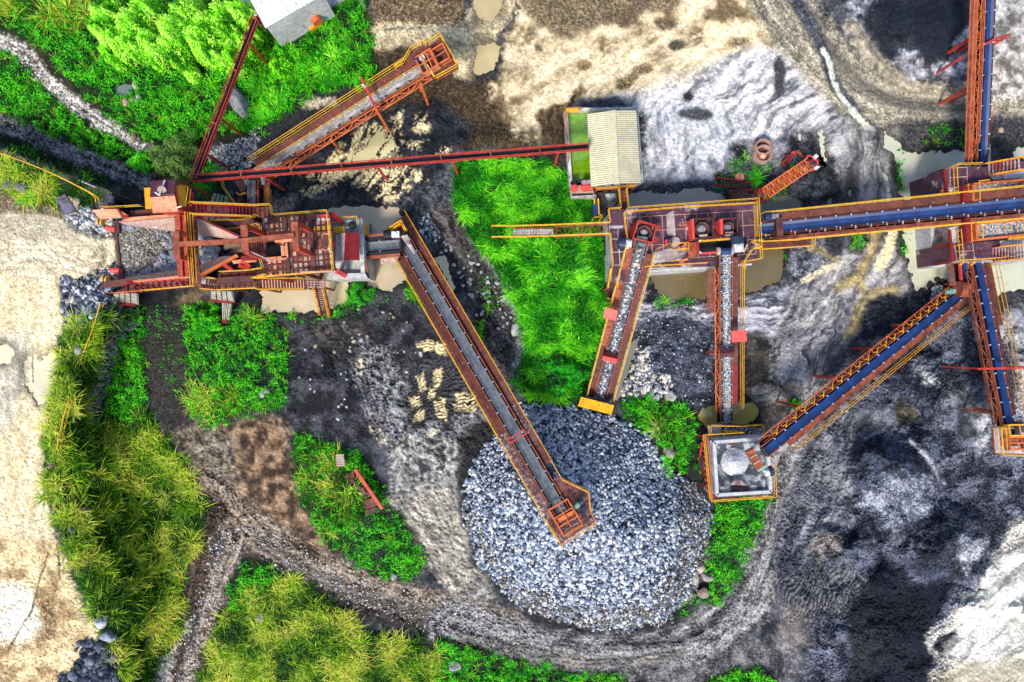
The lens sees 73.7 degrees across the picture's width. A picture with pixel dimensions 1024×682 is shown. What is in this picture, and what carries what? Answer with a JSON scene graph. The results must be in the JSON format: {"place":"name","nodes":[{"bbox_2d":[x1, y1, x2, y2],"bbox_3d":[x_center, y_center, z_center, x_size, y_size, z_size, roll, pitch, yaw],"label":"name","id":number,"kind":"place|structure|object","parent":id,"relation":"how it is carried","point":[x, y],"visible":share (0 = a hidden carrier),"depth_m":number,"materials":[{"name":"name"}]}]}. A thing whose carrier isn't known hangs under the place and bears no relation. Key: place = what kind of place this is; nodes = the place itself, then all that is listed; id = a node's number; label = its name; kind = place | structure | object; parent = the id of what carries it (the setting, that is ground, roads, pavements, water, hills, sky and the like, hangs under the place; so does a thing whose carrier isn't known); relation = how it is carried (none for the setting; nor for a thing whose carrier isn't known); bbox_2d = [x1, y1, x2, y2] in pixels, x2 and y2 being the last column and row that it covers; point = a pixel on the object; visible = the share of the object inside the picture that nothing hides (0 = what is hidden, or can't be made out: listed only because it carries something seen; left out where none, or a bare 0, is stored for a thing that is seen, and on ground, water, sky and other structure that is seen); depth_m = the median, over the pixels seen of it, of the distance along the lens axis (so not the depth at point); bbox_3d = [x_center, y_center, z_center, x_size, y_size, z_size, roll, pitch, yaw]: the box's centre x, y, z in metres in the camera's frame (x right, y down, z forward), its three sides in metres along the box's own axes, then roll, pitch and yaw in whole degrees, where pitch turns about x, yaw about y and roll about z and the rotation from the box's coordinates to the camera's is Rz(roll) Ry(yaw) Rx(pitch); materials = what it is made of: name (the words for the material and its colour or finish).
{"place":"outdoors","nodes":[
{"label":"outdoors","id":0,"kind":"place"},
{"bbox_2d":[25,353,58,405],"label":"pond","id":1,"kind":"structure","parent":0,"point":[40,379],"depth_m":59.12,"materials":[{"name":"liquid"}]},
{"bbox_2d":[259,276,348,313],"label":"pond","id":2,"kind":"structure","parent":0,"point":[299,301],"depth_m":64.12,"materials":[{"name":"liquid"}]},
{"bbox_2d":[305,205,406,291],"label":"pond","id":3,"kind":"structure","parent":0,"point":[390,276],"depth_m":64.12,"materials":[{"name":"liquid"}]},
{"bbox_2d":[346,124,398,162],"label":"pond","id":4,"kind":"structure","parent":0,"point":[376,142],"depth_m":64.12,"materials":[{"name":"liquid"}]},
{"bbox_2d":[473,43,499,74],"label":"pond","id":5,"kind":"structure","parent":0,"point":[486,59],"depth_m":64.12,"materials":[{"name":"liquid"}]},
{"bbox_2d":[473,0,501,21],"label":"pond","id":6,"kind":"structure","parent":0,"point":[488,10],"depth_m":64.12,"materials":[{"name":"liquid"}]},
{"bbox_2d":[0,0,1023,681],"bbox_3d":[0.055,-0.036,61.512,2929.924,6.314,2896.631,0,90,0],"label":"ground","id":7,"kind":"structure","parent":0,"point":[894,524],"depth_m":63.96,"materials":[{"name":"soil"}]},
{"bbox_2d":[23,0,61,37],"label":"grass tuft","id":8,"kind":"object","parent":7,"relation":"on","point":[44,13],"visible":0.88,"depth_m":63.01,"materials":[{"name":"green plant"}]},
{"bbox_2d":[0,149,130,203],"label":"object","id":9,"kind":"structure","parent":7,"relation":"on","point":[124,199],"depth_m":58.95,"materials":[{"name":"metal"}]},
{"bbox_2d":[3,38,133,142],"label":"gravel","id":10,"kind":"structure","parent":7,"relation":"on","point":[100,123],"depth_m":63.85,"materials":[{"name":"grey gravel"}]},
{"bbox_2d":[57,639,120,681],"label":"rock heap","id":11,"kind":"object","parent":7,"relation":"on","point":[89,662],"visible":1,"depth_m":58.70,"materials":[{"name":"stone"}]},
{"bbox_2d":[65,205,113,236],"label":"gravel","id":12,"kind":"structure","parent":7,"relation":"on","point":[84,221],"depth_m":58.81,"materials":[{"name":"grey gravel"}]},
{"bbox_2d":[59,262,136,329],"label":"gravel","id":13,"kind":"structure","parent":7,"relation":"on","point":[96,293],"depth_m":58.83,"materials":[{"name":"grey gravel"}]},
{"bbox_2d":[88,0,127,32],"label":"bamboo","id":14,"kind":"object","parent":7,"relation":"on","point":[103,11],"visible":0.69,"depth_m":60.03,"materials":[{"name":"green plant"}]},
{"bbox_2d":[82,305,139,424],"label":"cobble wall","id":15,"kind":"structure","parent":7,"relation":"on","point":[112,342],"depth_m":62.80,"materials":[{"name":"stone"}]},
{"bbox_2d":[97,40,132,74],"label":"bamboo","id":16,"kind":"object","parent":7,"relation":"on","point":[105,54],"visible":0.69,"depth_m":61.05,"materials":[{"name":"green plant"}]},
{"bbox_2d":[94,22,146,67],"bbox_3d":[-35.184,-26.580,60.789,3.293,4.460,3.448,-13,90,0],"label":"bamboo","id":17,"kind":"object","parent":7,"relation":"on","point":[110,34],"visible":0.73,"depth_m":59.72,"materials":[{"name":"green plant"}]},
{"bbox_2d":[115,31,148,66],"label":"bamboo","id":18,"kind":"object","parent":7,"relation":"on","point":[126,42],"visible":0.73,"depth_m":59.64,"materials":[{"name":"green plant"}]},
{"bbox_2d":[113,6,165,49],"bbox_3d":[-33.302,-27.533,60.144,3.830,5.814,3.788,0,90,0],"label":"bamboo","id":19,"kind":"object","parent":7,"relation":"on","point":[126,21],"visible":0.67,"depth_m":58.86,"materials":[{"name":"green plant"}]},
{"bbox_2d":[126,149,154,174],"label":"bush","id":20,"kind":"object","parent":7,"relation":"on","point":[139,156],"visible":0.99,"depth_m":63.02,"materials":[{"name":"green plant"}]},
{"bbox_2d":[127,0,177,35],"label":"bamboo","id":21,"kind":"object","parent":7,"relation":"on","point":[146,6],"visible":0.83,"depth_m":59.40,"materials":[{"name":"green plant"}]},
{"bbox_2d":[132,27,176,74],"bbox_3d":[-31.960,-26.099,60.442,3.578,5.279,3.541,0,90,0],"label":"bamboo","id":22,"kind":"object","parent":7,"relation":"on","point":[142,40],"visible":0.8,"depth_m":59.44,"materials":[{"name":"green plant"}]},
{"bbox_2d":[145,128,201,187],"bbox_3d":[-30.791,-16.623,62.484,5.058,3.190,4.841,-24,90,0],"label":"bush","id":23,"kind":"object","parent":7,"relation":"on","point":[171,153],"visible":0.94,"depth_m":62.22,"materials":[{"name":"green plant"}]},
{"bbox_2d":[156,35,199,76],"bbox_3d":[-30.252,-25.749,60.693,3.137,5.237,3.091,0,90,0],"label":"bamboo","id":24,"kind":"object","parent":7,"relation":"on","point":[161,42],"visible":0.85,"depth_m":60.34,"materials":[{"name":"green plant"}]},
{"bbox_2d":[144,180,212,216],"bbox_3d":[-28.135,-11.823,58.828,4.044,10.745,3.202,0,90,0],"label":"control cabin","id":25,"kind":"object","parent":7,"relation":"on","point":[166,197],"visible":0.91,"depth_m":54.50,"materials":[{"name":"orange metal"}]},
{"bbox_2d":[93,204,264,293],"bbox_3d":[-28.478,-7.655,59.889,14.359,9.022,7.321,0,90,0],"label":"feed hopper","id":26,"kind":"object","parent":7,"relation":"on","point":[190,273],"visible":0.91,"depth_m":57.40,"materials":[{"name":"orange metal"}]},
{"bbox_2d":[116,218,184,281],"bbox_3d":[-31.133,-7.928,59.068,5.499,1.212,5.500,0,90,0],"label":"rubble","id":27,"kind":"object","parent":26,"relation":"in","point":[126,252],"visible":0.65,"depth_m":58.66,"materials":[{"name":"stone"}]},
{"bbox_2d":[197,214,262,231],"bbox_3d":[-24.156,-9.999,58.019,5.545,1.682,1.323,0,90,0],"label":"catwalk","id":28,"kind":"object","parent":26,"relation":"attached to","point":[232,225],"visible":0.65,"depth_m":57.80,"materials":[{"name":"yellow paint"}]},
{"bbox_2d":[155,14,205,66],"bbox_3d":[-30.011,-27.252,60.093,4.743,6.338,3.606,29,90,0],"label":"bamboo","id":29,"kind":"object","parent":7,"relation":"on","point":[165,32],"visible":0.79,"depth_m":58.85,"materials":[{"name":"green plant"}]},
{"bbox_2d":[168,0,210,33],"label":"bamboo","id":30,"kind":"object","parent":7,"relation":"on","point":[183,5],"visible":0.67,"depth_m":59.26,"materials":[{"name":"green plant"}]},
{"bbox_2d":[165,523,234,681],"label":"gravel","id":31,"kind":"structure","parent":7,"relation":"on","point":[202,591],"depth_m":63.90,"materials":[{"name":"grey gravel"}]},
{"bbox_2d":[182,27,218,70],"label":"bamboo","id":32,"kind":"object","parent":7,"relation":"on","point":[191,40],"visible":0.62,"depth_m":59.34,"materials":[{"name":"green plant"}]},
{"bbox_2d":[190,310,223,340],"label":"bush","id":33,"kind":"object","parent":7,"relation":"on","point":[203,320],"visible":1,"depth_m":62.94,"materials":[{"name":"green plant"}]},
{"bbox_2d":[185,159,228,200],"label":"bush","id":34,"kind":"object","parent":7,"relation":"on","point":[202,186],"visible":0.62,"depth_m":63.10,"materials":[{"name":"green plant"}]},
{"bbox_2d":[188,12,237,59],"bbox_3d":[-26.809,-27.309,60.453,4.190,6.007,3.968,0,90,0],"label":"bamboo","id":35,"kind":"object","parent":7,"relation":"on","point":[205,26],"visible":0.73,"depth_m":59.00,"materials":[{"name":"green plant"}]},
{"bbox_2d":[195,36,232,75],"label":"bamboo","id":36,"kind":"object","parent":7,"relation":"on","point":[210,52],"visible":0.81,"depth_m":60.45,"materials":[{"name":"green plant"}]},
{"bbox_2d":[204,0,251,50],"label":"bamboo","id":37,"kind":"object","parent":7,"relation":"on","point":[214,13],"visible":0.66,"depth_m":59.43,"materials":[{"name":"green plant"}]},
{"bbox_2d":[189,16,267,179],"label":"cable bridge","id":38,"kind":"structure","parent":7,"relation":"on","point":[220,112],"depth_m":58.92,"materials":[{"name":"red paint"}]},
{"bbox_2d":[199,256,266,289],"bbox_3d":[-23.796,-5.730,60.562,6.265,6.875,2.138,-14,90,0],"label":"catwalk","id":39,"kind":"object","parent":7,"relation":"on","point":[207,281],"visible":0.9,"depth_m":58.24,"materials":[{"name":"metal"}]},
{"bbox_2d":[221,179,246,205],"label":"machine platform","id":40,"kind":"structure","parent":7,"relation":"on","point":[237,189],"depth_m":61.87,"materials":[{"name":"black metal"}]},
{"bbox_2d":[214,38,254,78],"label":"bamboo","id":41,"kind":"object","parent":7,"relation":"on","point":[229,50],"visible":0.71,"depth_m":60.64,"materials":[{"name":"green plant"}]},
{"bbox_2d":[208,125,261,172],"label":"gravel","id":42,"kind":"structure","parent":7,"relation":"on","point":[240,152],"depth_m":63.94,"materials":[{"name":"grey gravel"}]},
{"bbox_2d":[225,83,249,118],"bbox_3d":[-25.539,-22.330,63.590,1.565,1.835,3.687,-31,90,0],"label":"boulder","id":43,"kind":"object","parent":7,"relation":"on","point":[238,101],"visible":0.76,"depth_m":63.14,"materials":[{"name":"stone"}]},
{"bbox_2d":[224,0,266,42],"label":"bamboo","id":44,"kind":"object","parent":7,"relation":"on","point":[241,11],"visible":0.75,"depth_m":59.74,"materials":[{"name":"green plant"}]},
{"bbox_2d":[230,29,262,64],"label":"bamboo","id":45,"kind":"object","parent":7,"relation":"on","point":[237,37],"visible":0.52,"depth_m":61.31,"materials":[{"name":"green plant"}]},
{"bbox_2d":[247,177,270,209],"bbox_3d":[-22.875,-13.223,62.366,2.282,3.903,2.887,9,90,0],"label":"conveyor","id":46,"kind":"object","parent":7,"relation":"on","point":[255,187],"visible":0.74,"depth_m":61.43,"materials":[{"name":"metal"}]},
{"bbox_2d":[213,275,334,292],"bbox_3d":[-20.848,-4.926,60.888,8.518,7.024,1.284,0,90,0],"label":"stair","id":47,"kind":"object","parent":7,"relation":"on","point":[316,284],"visible":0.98,"depth_m":59.04,"materials":[{"name":"metal"}]},
{"bbox_2d":[266,55,294,83],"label":"bush","id":48,"kind":"object","parent":7,"relation":"on","point":[282,64],"visible":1,"depth_m":62.93,"materials":[{"name":"green plant"}]},
{"bbox_2d":[241,0,343,46],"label":"white shed","id":49,"kind":"structure","parent":7,"relation":"on","point":[283,22],"depth_m":60.65,"materials":[{"name":"concrete"}]},
{"bbox_2d":[249,203,337,282],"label":"crusher deck","id":50,"kind":"structure","parent":7,"relation":"on","point":[319,242],"depth_m":57.92,"materials":[{"name":"metal"}]},
{"bbox_2d":[189,201,254,217],"bbox_3d":[-23.950,-10.870,56.587,4.308,3.028,1.010,-2,90,0],"label":"stair","id":51,"kind":"object","parent":50,"relation":"attached to","point":[218,204],"visible":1,"depth_m":56.71,"materials":[{"name":"orange metal"}]},
{"bbox_2d":[172,221,312,262],"bbox_3d":[-21.902,-7.845,56.000,10.189,4.800,2.761,-4,90,0],"label":"gantry frame","id":52,"kind":"object","parent":50,"relation":"on","point":[245,240],"visible":0.96,"depth_m":53.83,"materials":[{"name":"metal"}]},
{"bbox_2d":[312,287,331,316],"bbox_3d":[-17.213,-3.497,61.874,0.920,4.185,2.538,7,90,0],"label":"stair","id":53,"kind":"object","parent":7,"relation":"on","point":[325,304],"visible":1,"depth_m":62.02,"materials":[{"name":"metal"}]},
{"bbox_2d":[303,211,374,283],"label":"crusher house","id":54,"kind":"structure","parent":7,"relation":"on","point":[353,263],"depth_m":60.10,"materials":[{"name":"metal"}]},
{"bbox_2d":[0,0,689,681],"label":"reed grass","id":55,"kind":"structure","parent":7,"relation":"on","point":[244,644],"depth_m":62.91,"materials":[{"name":"green plant"}]},
{"bbox_2d":[247,33,458,180],"bbox_3d":[-14.281,-19.665,60.393,20.481,7.879,3.238,-28,90,0],"label":"conveyor","id":56,"kind":"object","parent":7,"relation":"on","point":[436,60],"visible":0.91,"depth_m":59.27,"materials":[{"name":"metal"}]},
{"bbox_2d":[348,281,375,305],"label":"bush","id":57,"kind":"object","parent":7,"relation":"on","point":[357,293],"visible":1,"depth_m":63.16,"materials":[{"name":"green plant"}]},
{"bbox_2d":[344,468,383,515],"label":"scrap platform","id":58,"kind":"structure","parent":7,"relation":"on","point":[372,502],"depth_m":62.53,"materials":[{"name":"red paint"}]},
{"bbox_2d":[245,518,521,644],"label":"gravel","id":59,"kind":"structure","parent":7,"relation":"on","point":[365,600],"depth_m":63.89,"materials":[{"name":"grey gravel"}]},
{"bbox_2d":[189,142,589,191],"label":"cable bridge","id":60,"kind":"structure","parent":7,"relation":"on","point":[378,164],"depth_m":58.77,"materials":[{"name":"red paint"}]},
{"bbox_2d":[365,220,414,263],"bbox_3d":[-11.234,-8.441,62.298,4.578,5.256,3.421,-20,90,0],"label":"conveyor","id":61,"kind":"object","parent":7,"relation":"on","point":[386,244],"visible":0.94,"depth_m":60.86,"materials":[{"name":"grey rubber"}]},
{"bbox_2d":[231,37,609,406],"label":"wind grass","id":62,"kind":"structure","parent":7,"relation":"on","point":[520,268],"depth_m":63.27,"materials":[{"name":"green plant"}]},
{"bbox_2d":[417,213,437,242],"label":"gravel","id":63,"kind":"structure","parent":7,"relation":"on","point":[428,232],"depth_m":63.76,"materials":[{"name":"grey gravel"}]},
{"bbox_2d":[0,0,965,681],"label":"weeds","id":64,"kind":"object","parent":7,"relation":"on","point":[166,120],"visible":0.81,"depth_m":63.59,"materials":[{"name":"green plant"}]},
{"bbox_2d":[393,210,596,546],"bbox_3d":[-2.235,2.287,60.063,4.306,8.590,31.708,-31,90,0],"label":"conveyor","id":65,"kind":"object","parent":7,"relation":"on","point":[475,362],"visible":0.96,"depth_m":59.28,"materials":[{"name":"brown metal"}]},
{"bbox_2d":[491,221,609,240],"bbox_3d":[3.256,-9.784,61.037,10.305,5.926,1.078,2,90,0],"label":"footbridge","id":66,"kind":"object","parent":7,"relation":"on","point":[538,232],"visible":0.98,"depth_m":60.84,"materials":[{"name":"yellow paint"}]},
{"bbox_2d":[543,350,589,397],"bbox_3d":[4.557,3.215,62.746,4.186,2.364,3.962,38,90,0],"label":"bush","id":67,"kind":"object","parent":7,"relation":"on","point":[570,380],"visible":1,"depth_m":62.46,"materials":[{"name":"green plant"}]},
{"bbox_2d":[569,180,596,199],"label":"pump platform","id":68,"kind":"structure","parent":7,"relation":"on","point":[581,190],"depth_m":62.50,"materials":[{"name":"concrete"}]},
{"bbox_2d":[461,401,714,634],"bbox_3d":[7.114,16.596,61.169,23.823,6.123,21.898,0,90,0],"label":"stone heap","id":69,"kind":"object","parent":7,"relation":"on","point":[593,543],"visible":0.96,"depth_m":61.06,"materials":[{"name":"grey gravel"}]},
{"bbox_2d":[591,192,605,255],"bbox_3d":[8.051,-10.551,62.554,1.482,3.292,5.771,-7,90,0],"label":"drain flume","id":70,"kind":"object","parent":7,"relation":"on","point":[600,200],"visible":0.88,"depth_m":62.16,"materials":[{"name":"metal"}]},
{"bbox_2d":[563,107,643,187],"bbox_3d":[8.421,-17.841,62.835,7.245,2.530,7.190,0,90,0],"label":"water tank","id":71,"kind":"object","parent":7,"relation":"on","point":[576,131],"visible":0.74,"depth_m":63.09,"materials":[{"name":"metal"}]},
{"bbox_2d":[584,110,640,191],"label":"tank shed","id":72,"kind":"structure","parent":71,"relation":"on","point":[614,147],"depth_m":59.90,"materials":[{"name":"grey metal"}]},
{"bbox_2d":[593,184,636,208],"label":"platform","id":73,"kind":"structure","parent":7,"relation":"on","point":[621,201],"depth_m":60.87,"materials":[{"name":"metal"}]},
{"bbox_2d":[577,238,655,414],"bbox_3d":[9.189,-1.134,60.831,3.212,7.042,15.515,12,90,0],"label":"conveyor","id":74,"kind":"object","parent":7,"relation":"on","point":[596,402],"visible":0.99,"depth_m":60.68,"materials":[{"name":"brown metal"}]},
{"bbox_2d":[597,247,642,397],"bbox_3d":[9.566,-1.370,60.460,0.926,5.169,13.607,12,90,0],"label":"rock load","id":75,"kind":"object","parent":74,"relation":"on","point":[615,340],"visible":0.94,"depth_m":60.16,"materials":[{"name":"stone"}]},
{"bbox_2d":[620,345,673,400],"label":"gravel","id":76,"kind":"structure","parent":7,"relation":"on","point":[639,361],"depth_m":63.44,"materials":[{"name":"grey gravel"}]},
{"bbox_2d":[633,290,714,404],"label":"gravel","id":77,"kind":"structure","parent":7,"relation":"on","point":[696,331],"depth_m":63.62,"materials":[{"name":"grey gravel"}]},
{"bbox_2d":[603,198,762,281],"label":"crusher deck","id":78,"kind":"structure","parent":7,"relation":"on","point":[671,234],"depth_m":59.00,"materials":[{"name":"metal"}]},
{"bbox_2d":[629,220,659,244],"bbox_3d":[11.336,-9.231,58.275,2.578,1.350,1.708,12,90,0],"label":"cone crusher","id":79,"kind":"object","parent":78,"relation":"on","point":[642,231],"visible":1,"depth_m":57.99,"materials":[{"name":"red paint"}]},
{"bbox_2d":[687,218,713,240],"bbox_3d":[15.967,-9.490,58.200,2.171,1.500,1.816,0,90,0],"label":"cone crusher","id":80,"kind":"object","parent":78,"relation":"on","point":[700,228],"visible":1,"depth_m":57.98,"materials":[{"name":"red metal"}]},
{"bbox_2d":[696,238,747,254],"bbox_3d":[17.983,-8.060,58.100,4.561,1.600,1.325,-4,90,0],"label":"ore chute","id":81,"kind":"object","parent":78,"relation":"on","point":[708,246],"visible":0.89,"depth_m":58.80,"materials":[{"name":"black metal"}]},
{"bbox_2d":[715,217,737,236],"bbox_3d":[18.289,-9.649,58.200,1.651,1.500,1.545,0,90,0],"label":"cone crusher","id":82,"kind":"object","parent":78,"relation":"on","point":[725,227],"visible":1,"depth_m":57.98,"materials":[{"name":"red metal"}]},
{"bbox_2d":[704,236,746,423],"bbox_3d":[18.819,-0.366,60.613,2.945,7.479,16.672,-6,90,0],"label":"conveyor","id":83,"kind":"object","parent":7,"relation":"on","point":[721,352],"visible":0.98,"depth_m":59.88,"materials":[{"name":"brown metal"}]},
{"bbox_2d":[722,255,730,423],"bbox_3d":[19.020,0.062,60.458,0.816,4.925,15.208,-6,90,0],"label":"gravel load","id":84,"kind":"object","parent":83,"relation":"on","point":[726,294],"visible":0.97,"depth_m":60.21,"materials":[{"name":"gravel"}]},
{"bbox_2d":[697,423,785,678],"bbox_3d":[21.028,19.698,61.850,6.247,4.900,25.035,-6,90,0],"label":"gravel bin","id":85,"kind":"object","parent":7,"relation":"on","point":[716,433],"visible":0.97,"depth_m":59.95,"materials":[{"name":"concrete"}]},
{"bbox_2d":[710,440,765,491],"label":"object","id":86,"kind":"structure","parent":85,"relation":"in","point":[734,462],"depth_m":60.14,"materials":[{"name":"metal"}]},
{"bbox_2d":[753,154,819,201],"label":"lattice tower","id":87,"kind":"structure","parent":7,"relation":"on","point":[795,172],"depth_m":62.42,"materials":[{"name":"orange metal"}]},
{"bbox_2d":[745,283,972,475],"bbox_3d":[31.118,2.814,60.494,26.631,7.648,3.018,-35,90,0],"label":"conveyor","id":88,"kind":"object","parent":7,"relation":"on","point":[803,421],"visible":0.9,"depth_m":59.78,"materials":[{"name":"metal"}]},
{"bbox_2d":[756,185,1023,250],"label":"conveyor","id":89,"kind":"object","parent":7,"relation":"on","point":[792,230],"visible":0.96,"depth_m":59.74,"materials":[{"name":"metal"}]},
{"bbox_2d":[942,263,977,296],"bbox_3d":[40.222,-5.744,62.807,2.664,4.255,3.630,0,90,0],"label":"chute","id":90,"kind":"object","parent":7,"relation":"on","point":[960,288],"visible":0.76,"depth_m":61.21,"materials":[{"name":"metal"}]},
{"bbox_2d":[909,158,1023,269],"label":"screening plant","id":91,"kind":"object","parent":7,"relation":"on","point":[940,247],"visible":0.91,"depth_m":59.00,"materials":[{"name":"metal"}]},
{"bbox_2d":[969,179,1023,201],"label":"vibrating screen","id":92,"kind":"object","parent":91,"relation":"on","point":[998,184],"visible":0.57,"depth_m":58.26,"materials":[{"name":"orange metal"}]},
{"bbox_2d":[972,219,1023,241],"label":"vibrating screen","id":93,"kind":"object","parent":91,"relation":"on","point":[993,230],"visible":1,"depth_m":58.27,"materials":[{"name":"orange metal"}]},
{"bbox_2d":[987,156,1023,176],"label":"stair","id":94,"kind":"object","parent":91,"relation":"on","point":[1014,166],"visible":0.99,"depth_m":58.00,"materials":[{"name":"metal"}]},
{"bbox_2d":[992,244,1023,261],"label":"stair","id":95,"kind":"object","parent":91,"relation":"on","point":[1000,251],"visible":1,"depth_m":58.21,"materials":[{"name":"orange metal"}]},
{"bbox_2d":[936,0,1010,166],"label":"conveyor","id":96,"kind":"object","parent":7,"relation":"on","point":[981,39],"visible":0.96,"depth_m":58.64,"materials":[{"name":"metal"}]},
{"bbox_2d":[941,262,1023,455],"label":"conveyor","id":97,"kind":"object","parent":7,"relation":"on","point":[1007,431],"visible":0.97,"depth_m":59.06,"materials":[{"name":"metal"}]},
{"bbox_2d":[609,340,637,402],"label":"walkway","id":98,"kind":"structure","parent":0,"point":[631,351],"depth_m":64.12,"materials":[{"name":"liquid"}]},
{"bbox_2d":[603,187,725,209],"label":"pond","id":99,"kind":"structure","parent":0,"point":[645,199],"depth_m":64.12,"materials":[{"name":"liquid"}]},
{"bbox_2d":[649,249,783,300],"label":"pond","id":100,"kind":"structure","parent":0,"point":[767,269],"depth_m":64.12,"materials":[{"name":"liquid"}]},
{"bbox_2d":[697,402,758,428],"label":"pond","id":101,"kind":"structure","parent":0,"point":[748,413],"depth_m":64.12,"materials":[{"name":"liquid"}]},
{"bbox_2d":[755,188,850,223],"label":"pond","id":102,"kind":"structure","parent":0,"point":[786,201],"depth_m":64.12,"materials":[{"name":"liquid"}]},
{"bbox_2d":[883,131,1023,295],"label":"pond","id":103,"kind":"structure","parent":0,"point":[915,165],"depth_m":64.12,"materials":[{"name":"liquid"}]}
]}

